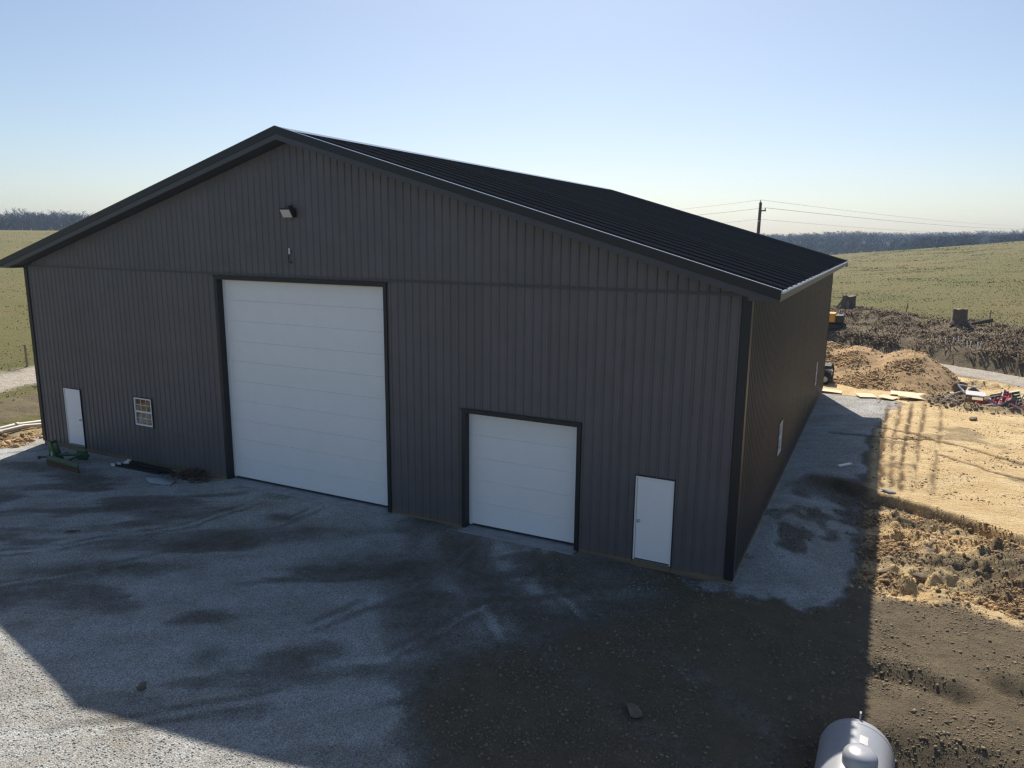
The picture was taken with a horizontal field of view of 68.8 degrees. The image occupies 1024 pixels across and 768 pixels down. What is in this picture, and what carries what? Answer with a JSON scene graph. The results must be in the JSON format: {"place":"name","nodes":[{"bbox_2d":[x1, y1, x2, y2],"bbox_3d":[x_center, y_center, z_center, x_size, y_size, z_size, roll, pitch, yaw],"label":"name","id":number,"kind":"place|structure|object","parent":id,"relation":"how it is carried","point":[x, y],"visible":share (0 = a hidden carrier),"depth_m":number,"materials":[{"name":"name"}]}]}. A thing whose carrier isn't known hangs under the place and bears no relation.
{"place":"outdoors","nodes":[
{"label":"outdoors","id":0,"kind":"place"},
{"bbox_2d":[0,309,1023,767],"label":"soil ground","id":1,"kind":"structure","parent":0,"point":[730,731],"depth_m":13.59,"materials":[{"name":"brown soil"}]},
{"bbox_2d":[0,420,40,428],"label":"drain pipe","id":2,"kind":"object","parent":1,"relation":"on","point":[17,424],"visible":0.31,"depth_m":28.99,"materials":[{"name":"plastic"}]},
{"bbox_2d":[0,423,41,433],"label":"drain pipe","id":3,"kind":"object","parent":1,"relation":"on","point":[20,427],"visible":0.37,"depth_m":28.80,"materials":[{"name":"plastic"}]},
{"bbox_2d":[0,430,42,448],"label":"dirt lumps","id":4,"kind":"object","parent":1,"relation":"on","point":[19,441],"visible":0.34,"depth_m":27.55,"materials":[{"name":"beige soil"}]},
{"bbox_2d":[0,125,848,583],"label":"barn","id":5,"kind":"structure","parent":1,"relation":"on","point":[546,363],"depth_m":19.79,"materials":[{"name":"grey metal"}]},
{"bbox_2d":[62,387,86,448],"bbox_3d":[-15.456,1.194,26.410,0.950,2.137,0.152,6,12,26],"label":"entry door","id":6,"kind":"structure","parent":5,"relation":"in","point":[72,397],"depth_m":26.41,"materials":[{"name":"white metal"}]},
{"bbox_2d":[133,396,154,427],"bbox_3d":[-12.165,0.927,24.700,0.886,0.987,0.075,6,12,26],"label":"window","id":7,"kind":"structure","parent":5,"relation":"in","point":[143,407],"depth_m":24.70,"materials":[{"name":"white"}]},
{"bbox_2d":[279,205,295,216],"bbox_3d":[-6.116,-4.712,20.375,0.370,0.332,0.273,6,12,26],"label":"flood light","id":8,"kind":"object","parent":5,"relation":"attached to","point":[289,211],"visible":1,"depth_m":20.31,"materials":[{"name":"black plastic"}]},
{"bbox_2d":[212,275,391,515],"bbox_3d":[-6.058,0.279,21.574,6.277,6.598,0.750,6,12,26],"label":"overhead door","id":9,"kind":"structure","parent":5,"relation":"in","point":[304,363],"depth_m":21.62,"materials":[{"name":"white metal"}]},
{"bbox_2d":[458,408,581,554],"bbox_3d":[0.206,2.464,18.816,3.312,3.495,0.750,6,12,26],"label":"overhead door","id":10,"kind":"structure","parent":5,"relation":"in","point":[521,474],"depth_m":18.90,"materials":[{"name":"white metal"}]},
{"bbox_2d":[631,474,675,568],"bbox_3d":[3.270,3.175,17.295,0.949,2.125,0.152,6,12,26],"label":"entry door","id":11,"kind":"structure","parent":5,"relation":"in","point":[654,498],"depth_m":17.29,"materials":[{"name":"white metal"}]},
{"bbox_2d":[777,418,783,456],"bbox_3d":[8.102,1.623,22.662,0.075,1.030,0.885,6,12,26],"label":"window","id":12,"kind":"structure","parent":5,"relation":"in","point":[781,422],"depth_m":22.85,"materials":[{"name":"white"}]},
{"bbox_2d":[814,362,817,386],"bbox_3d":[13.696,-0.466,33.701,0.075,1.050,0.885,6,12,26],"label":"window","id":13,"kind":"structure","parent":5,"relation":"in","point":[817,362],"depth_m":33.95,"materials":[{"name":"white"}]},
{"bbox_2d":[0,393,900,767],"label":"gravel yard","id":14,"kind":"structure","parent":1,"relation":"on","point":[20,465],"depth_m":15.87,"materials":[{"name":"grey gravel"}]},
{"bbox_2d":[38,439,89,472],"bbox_3d":[-14.804,2.362,24.910,2.410,0.726,0.849,7,13,30],"label":"grader blade","id":15,"kind":"object","parent":14,"relation":"on","point":[55,458],"visible":1,"depth_m":24.92,"materials":[{"name":"green paint"}]},
{"bbox_2d":[111,463,160,474],"bbox_3d":[-12.336,2.767,24.480,2.200,0.079,0.110,6,12,24],"label":"trim strip","id":16,"kind":"object","parent":14,"relation":"on","point":[133,468],"depth_m":24.41,"materials":[{"name":"black plastic"}]},
{"bbox_2d":[117,462,163,472],"bbox_3d":[-12.200,2.740,24.522,2.100,0.079,0.110,6,12,25],"label":"trim strip","id":17,"kind":"object","parent":14,"relation":"on","point":[118,463],"depth_m":24.47,"materials":[{"name":"black plastic"}]},
{"bbox_2d":[136,681,145,690],"bbox_3d":[-6.381,5.219,12.881,0.129,0.121,0.184,9,14,38],"label":"stone","id":18,"kind":"object","parent":14,"relation":"on","point":[141,686],"visible":1,"depth_m":12.85,"materials":[{"name":"grey stone"}]},
{"bbox_2d":[123,462,169,473],"bbox_3d":[-12.014,2.735,24.561,2.200,0.079,0.110,6,12,27],"label":"trim strip","id":19,"kind":"object","parent":14,"relation":"on","point":[146,467],"depth_m":24.50,"materials":[{"name":"black plastic"}]},
{"bbox_2d":[127,459,171,469],"bbox_3d":[-11.939,2.651,24.581,2.100,0.079,0.110,6,13,27],"label":"trim strip","id":20,"kind":"object","parent":19,"relation":"on","point":[147,464],"depth_m":24.58,"materials":[{"name":"black plastic"}]},
{"bbox_2d":[125,461,175,472],"bbox_3d":[-11.813,2.689,24.389,2.300,0.079,0.110,6,12,26],"label":"trim strip","id":21,"kind":"object","parent":19,"relation":"on","point":[148,466],"depth_m":24.32,"materials":[{"name":"black plastic"}]},
{"bbox_2d":[146,475,175,484],"bbox_3d":[-10.978,2.999,23.320,1.192,0.095,0.555,6,12,26],"label":"plastic sheet","id":22,"kind":"object","parent":14,"relation":"on","point":[160,480],"visible":1,"depth_m":23.23,"materials":[{"name":"plastic"}]},
{"bbox_2d":[162,468,214,482],"bbox_3d":[-10.300,2.856,23.758,2.130,0.315,1.163,6,12,26],"label":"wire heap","id":23,"kind":"object","parent":14,"relation":"on","point":[193,474],"visible":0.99,"depth_m":23.59,"materials":[{"name":"black metal"}]},
{"bbox_2d":[837,462,851,466],"bbox_3d":[11.403,2.768,25.623,0.620,0.054,0.092,-5,13,-28],"label":"board","id":24,"kind":"object","parent":14,"relation":"on","point":[844,464],"visible":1,"depth_m":25.57,"materials":[{"name":"white wood"}]},
{"bbox_2d":[855,393,876,397],"bbox_3d":[18.066,0.569,38.146,0.850,0.058,0.800,2,11,6],"label":"plywood sheet","id":25,"kind":"object","parent":14,"relation":"on","point":[866,395],"visible":1,"depth_m":38.05,"materials":[{"name":"beige wood"}]},
{"bbox_2d":[627,702,642,717],"bbox_3d":[2.041,5.425,12.451,0.233,0.148,0.445,0,11,-2],"label":"rock","id":26,"kind":"object","parent":1,"relation":"on","point":[634,710],"visible":1,"depth_m":12.33,"materials":[{"name":"grey stone"}]},
{"bbox_2d":[757,200,765,233],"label":"utility pole","id":27,"kind":"object","parent":1,"relation":"on","point":[760,210],"visible":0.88,"depth_m":69.56,"materials":[{"name":"brown wood"}]},
{"bbox_2d":[762,219,959,233],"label":"power line","id":28,"kind":"object","parent":27,"relation":"attached to","point":[857,227],"visible":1,"depth_m":87.78,"materials":[{"name":"black metal"}]},
{"bbox_2d":[771,208,1001,228],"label":"power line","id":29,"kind":"object","parent":27,"relation":"attached to","point":[876,219],"visible":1,"depth_m":91.69,"materials":[{"name":"black metal"}]},
{"bbox_2d":[765,200,1007,225],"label":"power line","id":30,"kind":"object","parent":27,"relation":"attached to","point":[871,213],"visible":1,"depth_m":90.65,"materials":[{"name":"black metal"}]},
{"bbox_2d":[828,312,844,329],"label":"excavator","id":31,"kind":"object","parent":1,"relation":"on","point":[835,318],"visible":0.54,"depth_m":58.17,"materials":[{"name":"yellow paint"}]},
{"bbox_2d":[814,711,894,767],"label":"propane tank","id":32,"kind":"object","parent":1,"relation":"on","point":[851,743],"visible":1,"depth_m":10.71,"materials":[{"name":"metal"}]},
{"bbox_2d":[898,393,925,399],"bbox_3d":[20.303,0.657,37.483,1.649,0.100,0.750,7,13,31],"label":"plywood sheet","id":33,"kind":"object","parent":1,"relation":"on","point":[909,395],"visible":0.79,"depth_m":37.58,"materials":[{"name":"beige wood"}]},
{"bbox_2d":[828,305,1023,368],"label":"dry brush","id":34,"kind":"object","parent":1,"relation":"on","point":[1006,333],"visible":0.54,"depth_m":52.70,"materials":[{"name":"brown plant"}]},
{"bbox_2d":[949,308,968,325],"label":"tree stump","id":35,"kind":"object","parent":1,"relation":"on","point":[959,316],"visible":0.94,"depth_m":52.56,"materials":[{"name":"brown wood"}]},
{"bbox_2d":[951,382,967,393],"bbox_3d":[22.901,0.337,38.300,0.697,0.934,0.483,9,14,38],"label":"soil clod","id":36,"kind":"object","parent":1,"relation":"on","point":[955,387],"visible":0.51,"depth_m":38.14,"materials":[{"name":"soil"}]},
{"bbox_2d":[944,384,981,400],"bbox_3d":[22.568,0.417,37.399,1.514,0.752,0.972,-5,13,-28],"label":"bed frame","id":37,"kind":"object","parent":1,"relation":"on","point":[963,391],"visible":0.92,"depth_m":37.41,"materials":[{"name":"white metal"}]},
{"bbox_2d":[912,380,1023,415],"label":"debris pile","id":38,"kind":"object","parent":1,"relation":"on","point":[947,399],"visible":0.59,"depth_m":36.08,"materials":[{"name":"soil"}]},
{"bbox_2d":[964,395,984,404],"bbox_3d":[22.586,0.899,36.503,0.840,0.613,0.851,7,13,30],"label":"cardboard box","id":39,"kind":"object","parent":38,"relation":"on","point":[972,399],"visible":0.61,"depth_m":36.32,"materials":[{"name":"brown cardboard"}]},
{"bbox_2d":[966,390,985,395],"bbox_3d":[22.941,0.473,36.964,0.855,0.191,0.386,6,12,26],"label":"white panel","id":40,"kind":"object","parent":39,"relation":"on","point":[974,393],"visible":1,"depth_m":36.94,"materials":[{"name":"plastic"}]},
{"bbox_2d":[970,318,993,324],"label":"fallen log","id":41,"kind":"object","parent":1,"relation":"on","point":[989,320],"visible":0.66,"depth_m":53.02,"materials":[{"name":"brown wood"}]},
{"bbox_2d":[976,398,1010,407],"bbox_3d":[22.972,1.081,35.616,1.240,1.336,0.976,21,-16,-15],"label":"lawn chair","id":42,"kind":"object","parent":1,"relation":"on","point":[993,404],"visible":0.41,"depth_m":35.34,"materials":[{"name":"red plastic"}]},
{"bbox_2d":[986,398,997,403],"bbox_3d":[23.174,1.002,36.185,0.597,0.619,0.483,1,11,3],"label":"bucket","id":43,"kind":"object","parent":42,"relation":"on","point":[989,401],"visible":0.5,"depth_m":36.04,"materials":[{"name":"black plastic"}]},
{"bbox_2d":[980,391,1023,407],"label":"lawn chair","id":44,"kind":"object","parent":1,"relation":"on","point":[1000,394],"visible":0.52,"depth_m":36.04,"materials":[{"name":"plastic"}]},
{"bbox_2d":[990,396,1017,407],"bbox_3d":[23.178,1.174,35.138,1.069,0.992,0.781,-10,-15,39],"label":"lawn chair","id":45,"kind":"object","parent":1,"relation":"on","point":[1013,399],"visible":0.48,"depth_m":34.95,"materials":[{"name":"green plastic"}]},
{"bbox_2d":[999,389,1023,408],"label":"lawn chair","id":46,"kind":"object","parent":1,"relation":"on","point":[1010,404],"visible":0.61,"depth_m":35.80,"materials":[{"name":"red plastic"}]},
{"bbox_2d":[1014,355,1019,375],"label":"fence post","id":47,"kind":"object","parent":1,"relation":"on","point":[1016,367],"visible":0.87,"depth_m":44.15,"materials":[{"name":"brown wood"}]},
{"bbox_2d":[0,228,1023,426],"bbox_3d":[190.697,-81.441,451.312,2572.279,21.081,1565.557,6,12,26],"label":"pasture","id":48,"kind":"structure","parent":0,"point":[22,334],"depth_m":82.93,"materials":[{"name":"green plant"}]},
{"bbox_2d":[24,345,27,366],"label":"fence post","id":49,"kind":"object","parent":48,"relation":"on","point":[25,352],"visible":0.87,"depth_m":42.11,"materials":[{"name":"brown wood"}]},
{"bbox_2d":[0,208,91,230],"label":"woods","id":50,"kind":"object","parent":48,"relation":"on","point":[55,221],"visible":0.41,"depth_m":365.50,"materials":[{"name":"plant"}]},
{"bbox_2d":[836,294,856,309],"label":"tree stump","id":51,"kind":"object","parent":48,"relation":"on","point":[847,301],"visible":0.82,"depth_m":63.66,"materials":[{"name":"brown wood"}]},
{"bbox_2d":[761,229,1023,254],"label":"woods","id":52,"kind":"object","parent":48,"relation":"on","point":[839,241],"visible":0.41,"depth_m":521.15,"materials":[{"name":"plant"}]},
{"bbox_2d":[910,234,984,248],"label":"woods","id":53,"kind":"object","parent":48,"relation":"on","point":[921,242],"visible":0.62,"depth_m":374.46,"materials":[{"name":"grey plant"}]},
{"bbox_2d":[984,233,1023,243],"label":"woods","id":54,"kind":"object","parent":48,"relation":"on","point":[1008,238],"visible":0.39,"depth_m":350.46,"materials":[{"name":"grey plant"}]},
{"bbox_2d":[0,364,1023,390],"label":"gravel road","id":55,"kind":"structure","parent":0,"point":[14,380],"depth_m":41.84,"materials":[{"name":"grey gravel"}]},
{"bbox_2d":[0,0,1023,243],"label":"sky","id":56,"kind":"structure","parent":0,"point":[913,109],"materials":[{"name":"blue"}]},
{"bbox_2d":[822,377,1023,626],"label":"sand ground","id":57,"kind":"structure","parent":0,"point":[1008,514],"depth_m":24.28,"materials":[{"name":"beige sand"}]},
{"bbox_2d":[823,363,834,384],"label":"utility vehicle","id":58,"kind":"object","parent":57,"relation":"on","point":[828,374],"visible":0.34,"depth_m":41.24,"materials":[{"name":"black plastic"}]},
{"bbox_2d":[822,388,841,393],"bbox_3d":[16.633,0.333,39.282,1.299,0.083,0.750,5,12,23],"label":"plywood sheet","id":59,"kind":"object","parent":57,"relation":"on","point":[832,390],"visible":0.64,"depth_m":39.14,"materials":[{"name":"beige wood"}]},
{"bbox_2d":[877,568,891,574],"bbox_3d":[8.916,4.530,17.856,0.354,0.241,0.218,3,11,12],"label":"soil clod","id":60,"kind":"object","parent":57,"relation":"on","point":[883,571],"visible":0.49,"depth_m":17.80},
{"bbox_2d":[877,394,898,399],"bbox_3d":[18.983,0.658,37.755,0.750,0.058,0.800,-9,15,-40],"label":"plywood sheet","id":61,"kind":"object","parent":57,"relation":"on","point":[887,397],"visible":1,"depth_m":37.70,"materials":[{"name":"beige wood"}]},
{"bbox_2d":[881,488,895,493],"bbox_3d":[11.667,3.334,23.151,0.369,0.128,0.333,0,11,-3],"label":"boulder","id":62,"kind":"object","parent":57,"relation":"on","point":[888,491],"visible":1,"depth_m":23.11,"materials":[{"name":"grey stone"}]},
{"bbox_2d":[825,344,957,393],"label":"dirt mound","id":63,"kind":"object","parent":57,"relation":"on","point":[943,378],"visible":0.55,"depth_m":41.47,"materials":[{"name":"soil"}]},
{"bbox_2d":[825,341,960,393],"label":"mound lumps","id":64,"kind":"object","parent":63,"relation":"on","point":[858,376],"visible":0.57,"depth_m":41.48,"materials":[{"name":"brown soil"}]},
{"bbox_2d":[890,390,924,395],"bbox_3d":[20.436,0.517,38.413,1.750,0.060,0.850,7,13,29],"label":"plywood sheet","id":65,"kind":"object","parent":57,"relation":"on","point":[893,392],"visible":0.64,"depth_m":38.53,"materials":[{"name":"beige wood"}]},
{"bbox_2d":[912,572,927,580],"bbox_3d":[9.780,4.624,17.863,0.438,0.212,0.258,-3,12,-17],"label":"soil clod","id":66,"kind":"object","parent":57,"relation":"on","point":[920,576],"visible":0.99,"depth_m":17.81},
{"bbox_2d":[849,501,1023,620],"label":"sand lumps","id":67,"kind":"object","parent":57,"relation":"on","point":[991,605],"visible":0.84,"depth_m":18.59,"materials":[{"name":"beige sand"}]},
{"bbox_2d":[968,387,979,391],"bbox_3d":[23.683,0.452,38.301,0.388,0.678,0.712,-7,13,-32],"label":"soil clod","id":68,"kind":"object","parent":57,"relation":"on","point":[972,389],"visible":0.3,"depth_m":38.17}
]}

